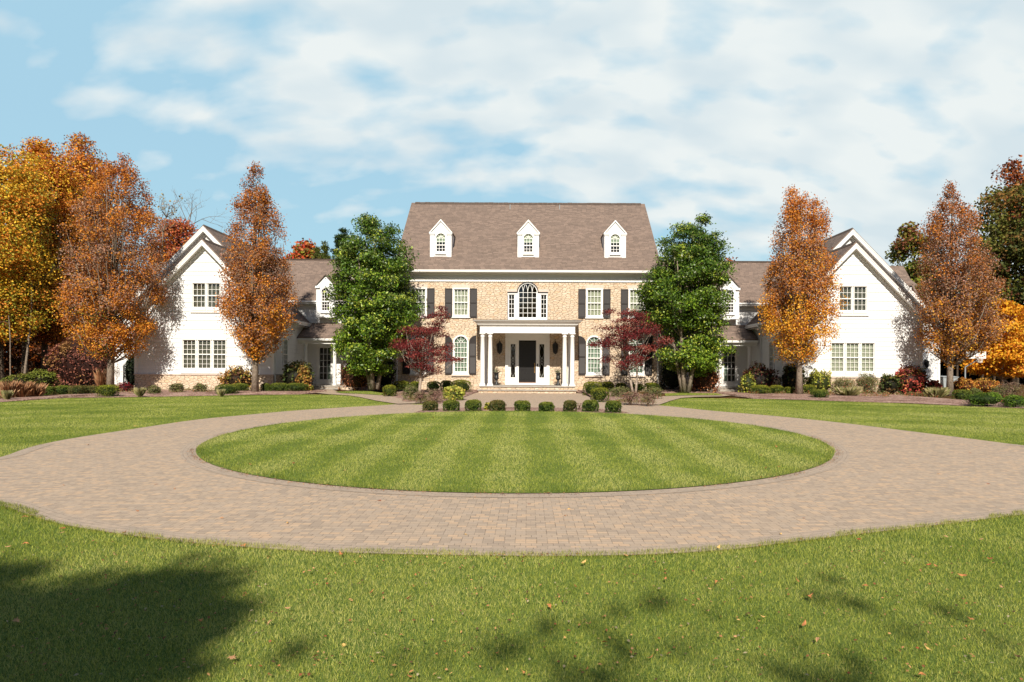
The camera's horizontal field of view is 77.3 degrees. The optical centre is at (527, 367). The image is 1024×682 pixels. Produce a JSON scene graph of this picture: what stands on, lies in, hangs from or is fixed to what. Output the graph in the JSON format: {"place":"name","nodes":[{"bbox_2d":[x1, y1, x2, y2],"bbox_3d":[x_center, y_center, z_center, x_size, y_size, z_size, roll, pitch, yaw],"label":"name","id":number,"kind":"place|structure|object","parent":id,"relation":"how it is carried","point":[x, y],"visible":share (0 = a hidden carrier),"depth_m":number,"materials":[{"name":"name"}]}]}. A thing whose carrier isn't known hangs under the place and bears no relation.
{"place":"outdoors","nodes":[
{"label":"outdoors","id":0,"kind":"place"},
{"bbox_2d":[0,380,22,397],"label":"ornamental grass","id":1,"kind":"object","parent":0,"point":[7,387],"depth_m":26.95,"materials":[{"name":"brown plant"}]},
{"bbox_2d":[9,380,35,396],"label":"ornamental grass","id":2,"kind":"object","parent":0,"point":[24,391],"depth_m":27.34,"materials":[{"name":"brown plant"}]},
{"bbox_2d":[24,382,47,396],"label":"ornamental grass","id":3,"kind":"object","parent":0,"point":[40,390],"depth_m":27.79,"materials":[{"name":"brown plant"}]},
{"bbox_2d":[314,389,423,403],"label":"path","id":4,"kind":"structure","parent":0,"point":[389,399],"depth_m":30.34,"materials":[{"name":"beige stone"}]},
{"bbox_2d":[339,391,379,394],"bbox_3d":[-8.905,1.357,34.172,1.994,0.001,5.956,0,0,-26],"label":"grass patch","id":5,"kind":"object","parent":4,"relation":"on","point":[362,392],"visible":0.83,"depth_m":34.61,"materials":[{"name":"green plant"}]},
{"bbox_2d":[323,212,426,389],"bbox_3d":[-8.544,-3.776,36.448,5.886,10.087,5.590,0,0,44],"label":"magnolia tree","id":6,"kind":"object","parent":5,"relation":"on","point":[366,321],"visible":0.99,"depth_m":35.27,"materials":[{"name":"green plant"}]},
{"bbox_2d":[387,389,478,403],"bbox_3d":[-5.098,1.368,31.925,4.501,0.090,14.150,0,0,0],"label":"mulch bed","id":7,"kind":"object","parent":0,"point":[473,391],"visible":0.3,"depth_m":30.72,"materials":[{"name":"brown soil"}]},
{"bbox_2d":[388,305,463,392],"bbox_3d":[-5.235,-0.853,33.475,3.994,4.750,3.694,0,0,0],"label":"japanese maple","id":8,"kind":"object","parent":7,"relation":"on","point":[421,354],"visible":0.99,"depth_m":33.02,"materials":[{"name":"red plant"}]},
{"bbox_2d":[442,385,465,399],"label":"shrub","id":9,"kind":"object","parent":7,"relation":"on","point":[453,392],"visible":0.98,"depth_m":27.77,"materials":[{"name":"yellow plant"}]},
{"bbox_2d":[0,394,1023,681],"bbox_3d":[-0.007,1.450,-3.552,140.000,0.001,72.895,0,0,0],"label":"lawn","id":10,"kind":"structure","parent":0,"point":[534,661],"depth_m":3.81,"materials":[{"name":"green plant"}]},
{"bbox_2d":[0,389,325,401],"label":"mulch bed","id":11,"kind":"object","parent":10,"relation":"on","point":[166,393],"visible":0.66,"depth_m":31.07,"materials":[{"name":"brown soil"}]},
{"bbox_2d":[94,384,119,396],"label":"clipped bush","id":12,"kind":"object","parent":11,"relation":"on","point":[107,389],"visible":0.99,"depth_m":29.10,"materials":[{"name":"green plant"}]},
{"bbox_2d":[47,152,173,384],"bbox_3d":[-21.724,-5.034,33.708,5.424,12.700,5.774,0,0,0],"label":"pear tree","id":13,"kind":"object","parent":11,"relation":"on","point":[111,299],"visible":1,"depth_m":33.10,"materials":[{"name":"orange plant"}]},
{"bbox_2d":[214,384,239,393],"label":"clipped bush","id":14,"kind":"object","parent":11,"relation":"on","point":[229,388],"visible":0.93,"depth_m":31.94,"materials":[{"name":"green plant"}]},
{"bbox_2d":[217,364,251,386],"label":"shrub","id":15,"kind":"object","parent":11,"relation":"on","point":[234,376],"visible":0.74,"depth_m":35.60,"materials":[{"name":"orange plant"}]},
{"bbox_2d":[213,160,300,391],"bbox_3d":[-14.331,-4.833,33.767,4.425,12.246,4.436,0,0,0],"label":"pear tree","id":16,"kind":"object","parent":11,"relation":"on","point":[260,325],"visible":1,"depth_m":33.33,"materials":[{"name":"orange plant"}]},
{"bbox_2d":[280,360,315,388],"bbox_3d":[-12.941,0.455,36.127,1.926,1.824,2.055,0,0,-37],"label":"shrub","id":17,"kind":"object","parent":11,"relation":"on","point":[290,375],"visible":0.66,"depth_m":35.58,"materials":[{"name":"green plant"}]},
{"bbox_2d":[295,365,312,390],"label":"shrub","id":18,"kind":"object","parent":11,"relation":"on","point":[304,375],"visible":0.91,"depth_m":35.25,"materials":[{"name":"yellow plant"}]},
{"bbox_2d":[576,390,653,404],"bbox_3d":[4.624,1.416,31.890,3.390,0.090,14.220,0,0,0],"label":"mulch bed","id":19,"kind":"object","parent":10,"relation":"on","point":[610,397],"visible":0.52,"depth_m":29.54,"materials":[{"name":"brown soil"}]},
{"bbox_2d":[590,387,609,401],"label":"clipped bush","id":20,"kind":"object","parent":19,"relation":"on","point":[599,394],"visible":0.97,"depth_m":26.95,"materials":[{"name":"green plant"}]},
{"bbox_2d":[616,390,640,404],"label":"shrub","id":21,"kind":"object","parent":19,"relation":"on","point":[632,393],"visible":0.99,"depth_m":24.84,"materials":[{"name":"brown plant"}]},
{"bbox_2d":[587,308,674,391],"bbox_3d":[5.511,-0.910,34.737,4.493,4.659,3.885,0,0,0],"label":"japanese maple","id":22,"kind":"object","parent":19,"relation":"on","point":[629,332],"visible":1,"depth_m":34.15,"materials":[{"name":"red plant"}]},
{"bbox_2d":[715,392,1023,407],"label":"mulch bed","id":23,"kind":"object","parent":10,"relation":"on","point":[891,398],"visible":0.7,"depth_m":29.71,"materials":[{"name":"brown soil"}]},
{"bbox_2d":[738,371,755,392],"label":"shrub","id":24,"kind":"object","parent":23,"relation":"on","point":[747,381],"visible":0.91,"depth_m":35.10,"materials":[{"name":"yellow plant"}]},
{"bbox_2d":[740,361,778,391],"bbox_3d":[12.969,0.548,36.038,2.166,1.874,2.086,0,0,-28],"label":"shrub","id":25,"kind":"object","parent":23,"relation":"on","point":[762,375],"visible":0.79,"depth_m":35.56,"materials":[{"name":"green plant"}]},
{"bbox_2d":[778,364,805,392],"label":"shrub","id":26,"kind":"object","parent":23,"relation":"on","point":[788,377],"visible":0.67,"depth_m":35.51,"materials":[{"name":"green plant"}]},
{"bbox_2d":[754,184,849,393],"bbox_3d":[14.400,-4.207,33.778,4.742,11.220,4.453,0,0,0],"label":"pear tree","id":27,"kind":"object","parent":23,"relation":"on","point":[794,306],"visible":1,"depth_m":33.20,"materials":[{"name":"orange plant"}]},
{"bbox_2d":[805,368,833,391],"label":"shrub","id":28,"kind":"object","parent":23,"relation":"on","point":[819,380],"visible":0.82,"depth_m":35.53,"materials":[{"name":"yellow plant"}]},
{"bbox_2d":[830,376,860,393],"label":"shrub","id":29,"kind":"object","parent":23,"relation":"on","point":[842,381],"visible":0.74,"depth_m":35.47,"materials":[{"name":"beige plant"}]},
{"bbox_2d":[833,386,863,395],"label":"ornamental grass","id":30,"kind":"object","parent":23,"relation":"on","point":[852,391],"depth_m":32.08,"materials":[{"name":"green plant"}]},
{"bbox_2d":[852,372,881,393],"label":"shrub","id":31,"kind":"object","parent":23,"relation":"on","point":[870,380],"visible":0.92,"depth_m":35.54,"materials":[{"name":"beige plant"}]},
{"bbox_2d":[745,389,1006,399],"bbox_3d":[17.995,1.316,34.168,12.249,0.418,8.933,0,0,24],"label":"ground cover","id":32,"kind":"object","parent":23,"relation":"on","point":[889,393],"visible":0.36,"depth_m":33.94,"materials":[{"name":"brown plant"}]},
{"bbox_2d":[879,373,902,393],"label":"shrub","id":33,"kind":"object","parent":23,"relation":"on","point":[890,383],"visible":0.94,"depth_m":35.47,"materials":[{"name":"green plant"}]},
{"bbox_2d":[950,389,971,399],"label":"clipped bush","id":34,"kind":"object","parent":23,"relation":"on","point":[962,394],"visible":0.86,"depth_m":28.68,"materials":[{"name":"green plant"}]},
{"bbox_2d":[962,391,1008,406],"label":"shrub","id":35,"kind":"object","parent":23,"relation":"on","point":[983,398],"visible":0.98,"depth_m":24.88,"materials":[{"name":"green plant"}]},
{"bbox_2d":[1002,394,1023,406],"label":"shrub","id":36,"kind":"object","parent":23,"relation":"on","point":[1010,400],"visible":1,"depth_m":24.32,"materials":[{"name":"green plant"}]},
{"bbox_2d":[0,392,1023,555],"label":"driveway","id":37,"kind":"structure","parent":0,"point":[882,475],"depth_m":7.07,"materials":[{"name":"beige stone"}]},
{"bbox_2d":[0,444,1023,555],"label":"driveway border","id":38,"kind":"object","parent":37,"relation":"on","point":[52,514],"visible":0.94,"depth_m":5.37,"materials":[{"name":"beige stone"}]},
{"bbox_2d":[0,500,1023,557],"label":"edge grass","id":39,"kind":"structure","parent":37,"relation":"on","point":[496,554],"depth_m":5.16,"materials":[{"name":"green plant"}]},
{"bbox_2d":[180,412,849,497],"bbox_3d":[-0.207,1.441,14.200,12.860,0.001,14.220,0,0,0],"label":"driveway border","id":40,"kind":"object","parent":37,"relation":"on","point":[844,456],"visible":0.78,"depth_m":8.01,"materials":[{"name":"beige stone"}]},
{"bbox_2d":[417,407,627,412],"bbox_3d":[-0.154,1.439,21.243,6.829,0.001,4.010,0,0,0],"label":"planting strip","id":41,"kind":"object","parent":37,"relation":"on","point":[531,409],"visible":0.29,"depth_m":21.49,"materials":[{"name":"brown soil"}]},
{"bbox_2d":[441,400,459,410],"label":"clipped bush","id":42,"kind":"object","parent":41,"relation":"on","point":[450,405],"visible":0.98,"depth_m":21.07,"materials":[{"name":"green plant"}]},
{"bbox_2d":[465,399,481,410],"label":"clipped bush","id":43,"kind":"object","parent":41,"relation":"on","point":[473,404],"visible":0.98,"depth_m":21.01,"materials":[{"name":"green plant"}]},
{"bbox_2d":[489,399,505,410],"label":"clipped bush","id":44,"kind":"object","parent":41,"relation":"on","point":[496,405],"visible":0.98,"depth_m":21.07,"materials":[{"name":"green plant"}]},
{"bbox_2d":[513,400,530,410],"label":"clipped bush","id":45,"kind":"object","parent":41,"relation":"on","point":[522,405],"visible":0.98,"depth_m":21.02,"materials":[{"name":"green plant"}]},
{"bbox_2d":[581,399,598,411],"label":"clipped bush","id":46,"kind":"object","parent":41,"relation":"on","point":[590,405],"visible":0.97,"depth_m":20.96,"materials":[{"name":"green plant"}]},
{"bbox_2d":[605,400,621,412],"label":"clipped bush","id":47,"kind":"object","parent":41,"relation":"on","point":[612,406],"visible":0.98,"depth_m":20.63,"materials":[{"name":"green plant"}]},
{"bbox_2d":[0,371,1023,408],"bbox_3d":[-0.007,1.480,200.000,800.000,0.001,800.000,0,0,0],"label":"ground","id":48,"kind":"structure","parent":0,"point":[737,397],"depth_m":33.77,"materials":[{"name":"brown soil"}]},
{"bbox_2d":[0,373,37,383],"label":"shrub","id":49,"kind":"object","parent":48,"relation":"on","point":[24,378],"visible":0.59,"depth_m":35.38,"materials":[{"name":"green plant"}]},
{"bbox_2d":[0,143,64,379],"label":"forest tree","id":50,"kind":"object","parent":48,"relation":"on","point":[17,206],"visible":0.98,"depth_m":42.52,"materials":[{"name":"yellow plant"}]},
{"bbox_2d":[3,278,75,376],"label":"forest tree","id":51,"kind":"object","parent":48,"relation":"on","point":[16,355],"visible":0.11,"depth_m":53.66,"materials":[{"name":"brown plant"}]},
{"bbox_2d":[25,368,59,389],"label":"shrub","id":52,"kind":"object","parent":48,"relation":"on","point":[43,376],"visible":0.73,"depth_m":36.34,"materials":[{"name":"green plant"}]},
{"bbox_2d":[4,136,94,370],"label":"forest tree","id":53,"kind":"object","parent":48,"relation":"on","point":[64,183],"visible":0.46,"depth_m":46.56,"materials":[{"name":"orange plant"}]},
{"bbox_2d":[15,220,92,375],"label":"slender tree","id":54,"kind":"object","parent":48,"relation":"on","point":[24,346],"visible":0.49,"depth_m":43.84,"materials":[{"name":"brown plant"}]},
{"bbox_2d":[41,330,115,388],"bbox_3d":[-27.572,-0.587,40.133,5.348,3.984,2.396,0,0,0],"label":"shrub","id":55,"kind":"object","parent":48,"relation":"on","point":[73,365],"visible":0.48,"depth_m":39.52,"materials":[{"name":"red plant"}]},
{"bbox_2d":[52,132,124,383],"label":"forest tree","id":56,"kind":"object","parent":48,"relation":"on","point":[81,162],"visible":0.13,"depth_m":50.53,"materials":[{"name":"orange plant"}]},
{"bbox_2d":[93,367,106,385],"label":"ornamental grass","id":57,"kind":"object","parent":48,"relation":"on","point":[100,378],"depth_m":35.62,"materials":[{"name":"orange plant"}]},
{"bbox_2d":[125,353,134,384],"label":"shrub","id":58,"kind":"object","parent":48,"relation":"on","point":[129,373],"visible":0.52,"depth_m":39.04,"materials":[{"name":"green plant"}]},
{"bbox_2d":[147,190,185,260],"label":"bare tree","id":59,"kind":"object","parent":48,"relation":"on","point":[165,219],"visible":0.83,"depth_m":59.92,"materials":[{"name":"brown plant"}]},
{"bbox_2d":[141,217,198,266],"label":"forest tree","id":60,"kind":"object","parent":48,"relation":"on","point":[185,230],"visible":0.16,"depth_m":70.96,"materials":[{"name":"orange plant"}]},
{"bbox_2d":[168,187,232,230],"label":"bare tree","id":61,"kind":"object","parent":48,"relation":"on","point":[192,209],"visible":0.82,"depth_m":80.14,"materials":[{"name":"brown plant"}]},
{"bbox_2d":[284,238,320,258],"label":"forest tree","id":62,"kind":"object","parent":48,"relation":"on","point":[304,250],"visible":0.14,"depth_m":73.80,"materials":[{"name":"orange plant"}]},
{"bbox_2d":[329,227,349,258],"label":"conifer tree","id":63,"kind":"object","parent":48,"relation":"on","point":[339,237],"visible":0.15,"depth_m":57.64,"materials":[{"name":"green plant"}]},
{"bbox_2d":[347,387,400,390],"bbox_3d":[-9.138,1.304,38.276,2.865,0.179,5.448,0,0,0],"label":"mulch bed","id":64,"kind":"object","parent":48,"relation":"on","point":[363,389],"visible":0.34,"depth_m":38.20,"materials":[{"name":"brown soil"}]},
{"bbox_2d":[337,358,368,390],"bbox_3d":[-10.108,0.328,37.306,2.248,2.035,1.956,0,0,0],"label":"shrub","id":65,"kind":"object","parent":64,"relation":"on","point":[350,380],"visible":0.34,"depth_m":36.77,"materials":[{"name":"brown plant"}]},
{"bbox_2d":[374,357,398,387],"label":"shrub","id":66,"kind":"object","parent":64,"relation":"on","point":[386,379],"visible":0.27,"depth_m":38.39,"materials":[{"name":"green plant"}]},
{"bbox_2d":[114,202,945,394],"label":"mansion","id":67,"kind":"structure","parent":48,"relation":"on","point":[527,284],"depth_m":39.00,"materials":[{"name":"stone"}]},
{"bbox_2d":[181,339,196,370],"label":"window","id":68,"kind":"structure","parent":67,"relation":"in","point":[189,347],"depth_m":36.01,"materials":[{"name":"white paint"}]},
{"bbox_2d":[191,282,205,309],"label":"window","id":69,"kind":"structure","parent":67,"relation":"in","point":[198,288],"depth_m":36.00,"materials":[{"name":"white paint"}]},
{"bbox_2d":[196,339,211,370],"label":"window","id":70,"kind":"structure","parent":67,"relation":"in","point":[204,346],"depth_m":36.00,"materials":[{"name":"white paint"}]},
{"bbox_2d":[206,282,220,309],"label":"window","id":71,"kind":"structure","parent":67,"relation":"in","point":[211,287],"depth_m":36.09,"materials":[{"name":"white paint"}]},
{"bbox_2d":[212,339,226,371],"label":"window","id":72,"kind":"structure","parent":67,"relation":"in","point":[219,346],"depth_m":36.09,"materials":[{"name":"white paint"}]},
{"bbox_2d":[316,345,332,383],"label":"porch door","id":73,"kind":"structure","parent":67,"relation":"in","point":[324,360],"depth_m":41.48,"materials":[{"name":"white paint"}]},
{"bbox_2d":[410,288,426,317],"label":"window","id":74,"kind":"structure","parent":67,"relation":"in","point":[423,294],"depth_m":39.11,"materials":[{"name":"white paint"}]},
{"bbox_2d":[452,335,468,374],"bbox_3d":[-4.056,-0.775,39.013,1.060,2.430,0.206,0,0,0],"label":"window","id":75,"kind":"structure","parent":67,"relation":"in","point":[462,349],"depth_m":39.05,"materials":[{"name":"white paint"}]},
{"bbox_2d":[452,288,469,317],"bbox_3d":[-4.041,-3.930,39.013,1.130,1.820,0.206,0,0,0],"label":"window","id":76,"kind":"structure","parent":67,"relation":"in","point":[461,296],"depth_m":39.11,"materials":[{"name":"white paint"}]},
{"bbox_2d":[508,293,514,319],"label":"window","id":77,"kind":"structure","parent":67,"relation":"in","point":[511,296],"depth_m":39.02,"materials":[{"name":"white paint"}]},
{"bbox_2d":[519,341,535,381],"bbox_3d":[0.002,-0.348,39.032,1.046,2.484,0.136,0,0,0],"label":"door","id":78,"kind":"structure","parent":67,"relation":"in","point":[527,349],"depth_m":39.06,"materials":[{"name":"black paint"}]},
{"bbox_2d":[518,283,537,319],"bbox_3d":[0.020,-4.015,39.258,1.210,2.310,0.696,0,0,0],"label":"window","id":79,"kind":"structure","parent":67,"relation":"in","point":[527,295],"depth_m":39.60,"materials":[{"name":"white paint"}]},
{"bbox_2d":[540,293,547,319],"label":"window","id":80,"kind":"structure","parent":67,"relation":"in","point":[543,296],"depth_m":39.02,"materials":[{"name":"white paint"}]},
{"bbox_2d":[585,335,601,374],"bbox_3d":[4.064,-0.735,39.013,1.060,2.430,0.206,0,0,0],"label":"window","id":81,"kind":"structure","parent":67,"relation":"in","point":[593,367],"depth_m":39.11,"materials":[{"name":"white paint"}]},
{"bbox_2d":[585,289,603,318],"bbox_3d":[4.079,-3.890,39.013,1.130,1.820,0.206,0,0,0],"label":"window","id":82,"kind":"structure","parent":67,"relation":"in","point":[594,297],"depth_m":39.04,"materials":[{"name":"white paint"}]},
{"bbox_2d":[627,289,644,318],"bbox_3d":[6.669,-3.877,39.013,1.130,1.820,0.206,0,0,0],"label":"window","id":83,"kind":"structure","parent":67,"relation":"in","point":[635,302],"depth_m":39.11,"materials":[{"name":"white paint"}]},
{"bbox_2d":[629,338,644,375],"bbox_3d":[6.654,-0.722,39.013,1.060,2.430,0.206,0,0,0],"label":"window","id":84,"kind":"structure","parent":67,"relation":"in","point":[641,368],"depth_m":39.02,"materials":[{"name":"white paint"}]},
{"bbox_2d":[722,347,737,385],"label":"porch door","id":85,"kind":"structure","parent":67,"relation":"in","point":[729,368],"depth_m":41.48,"materials":[{"name":"white paint"}]},
{"bbox_2d":[830,342,844,374],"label":"window","id":86,"kind":"structure","parent":67,"relation":"in","point":[837,354],"depth_m":36.09,"materials":[{"name":"white paint"}]},
{"bbox_2d":[838,285,852,313],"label":"window","id":87,"kind":"structure","parent":67,"relation":"in","point":[847,291],"depth_m":36.00,"materials":[{"name":"white paint"}]},
{"bbox_2d":[845,342,860,374],"bbox_3d":[18.283,-0.521,35.993,0.840,1.840,0.206,0,0,0],"label":"window","id":88,"kind":"structure","parent":67,"relation":"in","point":[852,349],"depth_m":36.09,"materials":[{"name":"white paint"}]},
{"bbox_2d":[853,285,867,313],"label":"window","id":89,"kind":"structure","parent":67,"relation":"in","point":[860,292],"depth_m":36.09,"materials":[{"name":"white paint"}]},
{"bbox_2d":[860,342,875,374],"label":"window","id":90,"kind":"structure","parent":67,"relation":"in","point":[867,360],"depth_m":36.00,"materials":[{"name":"white paint"}]},
{"bbox_2d":[661,388,712,392],"bbox_3d":[9.410,1.394,38.335,3.205,0.180,5.330,0,0,0],"label":"mulch bed","id":91,"kind":"object","parent":48,"relation":"on","point":[666,390],"visible":0.42,"depth_m":37.31,"materials":[{"name":"brown soil"}]},
{"bbox_2d":[660,359,687,389],"bbox_3d":[8.873,0.243,38.815,1.734,2.452,1.645,0,0,0],"label":"shrub","id":92,"kind":"object","parent":91,"relation":"on","point":[670,378],"visible":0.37,"depth_m":38.35,"materials":[{"name":"green plant"}]},
{"bbox_2d":[632,211,739,391],"bbox_3d":[9.064,-3.744,36.224,6.216,10.313,6.050,0,0,0],"label":"magnolia tree","id":93,"kind":"object","parent":91,"relation":"on","point":[697,314],"visible":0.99,"depth_m":35.35,"materials":[{"name":"green plant"}]},
{"bbox_2d":[689,367,722,392],"bbox_3d":[10.369,0.549,37.310,2.032,1.813,2.088,0,0,43],"label":"shrub","id":94,"kind":"object","parent":91,"relation":"on","point":[709,381],"visible":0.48,"depth_m":36.71,"materials":[{"name":"red plant"}]},
{"bbox_2d":[895,364,927,394],"bbox_3d":[21.409,0.687,36.039,1.861,1.806,1.993,0,0,0],"label":"shrub","id":95,"kind":"object","parent":48,"relation":"on","point":[910,378],"visible":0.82,"depth_m":35.53,"materials":[{"name":"red plant"}]},
{"bbox_2d":[885,221,942,331],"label":"forest tree","id":96,"kind":"object","parent":48,"relation":"on","point":[901,248],"visible":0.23,"depth_m":61.54,"materials":[{"name":"green plant"}]},
{"bbox_2d":[940,299,978,381],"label":"evergreen tree","id":97,"kind":"object","parent":48,"relation":"on","point":[943,370],"visible":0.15,"depth_m":62.15,"materials":[{"name":"green plant"}]},
{"bbox_2d":[909,180,1016,395],"bbox_3d":[22.976,-4.244,33.836,4.808,11.482,4.703,0,0,-39],"label":"pear tree","id":98,"kind":"object","parent":48,"relation":"on","point":[952,311],"visible":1,"depth_m":33.20,"materials":[{"name":"orange plant"}]},
{"bbox_2d":[954,377,978,389],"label":"shrub","id":99,"kind":"object","parent":48,"relation":"on","point":[964,383],"visible":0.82,"depth_m":35.50,"materials":[{"name":"orange plant"}]},
{"bbox_2d":[973,377,1001,392],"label":"shrub","id":100,"kind":"object","parent":48,"relation":"on","point":[985,386],"visible":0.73,"depth_m":35.58,"materials":[{"name":"orange plant"}]},
{"bbox_2d":[955,288,1023,384],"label":"forest tree","id":101,"kind":"object","parent":48,"relation":"on","point":[999,359],"visible":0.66,"depth_m":41.84,"materials":[{"name":"orange plant"}]},
{"bbox_2d":[956,181,1023,384],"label":"forest tree","id":102,"kind":"object","parent":48,"relation":"on","point":[1005,237],"visible":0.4,"depth_m":53.05,"materials":[{"name":"green plant"}]},
{"bbox_2d":[989,155,1023,384],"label":"forest tree","id":103,"kind":"object","parent":48,"relation":"on","point":[1015,176],"visible":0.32,"depth_m":61.80,"materials":[{"name":"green plant"}]},
{"bbox_2d":[992,380,1023,397],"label":"shrub","id":104,"kind":"object","parent":48,"relation":"on","point":[1007,387],"visible":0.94,"depth_m":29.65,"materials":[{"name":"brown plant"}]},
{"bbox_2d":[0,0,1023,303],"label":"sky","id":105,"kind":"structure","parent":0,"point":[682,110],"materials":[{"name":"blue"}]},
{"bbox_2d":[196,410,835,492],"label":"island lawn","id":106,"kind":"structure","parent":0,"point":[665,464],"depth_m":10.68,"materials":[{"name":"green plant"}]},
{"bbox_2d":[622,391,742,404],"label":"path","id":107,"kind":"structure","parent":0,"point":[663,400],"depth_m":30.91,"materials":[{"name":"beige stone"}]},
{"bbox_2d":[924,387,950,397],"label":"ornamental grass","id":108,"kind":"object","parent":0,"point":[941,392],"depth_m":31.59,"materials":[{"name":"beige plant"}]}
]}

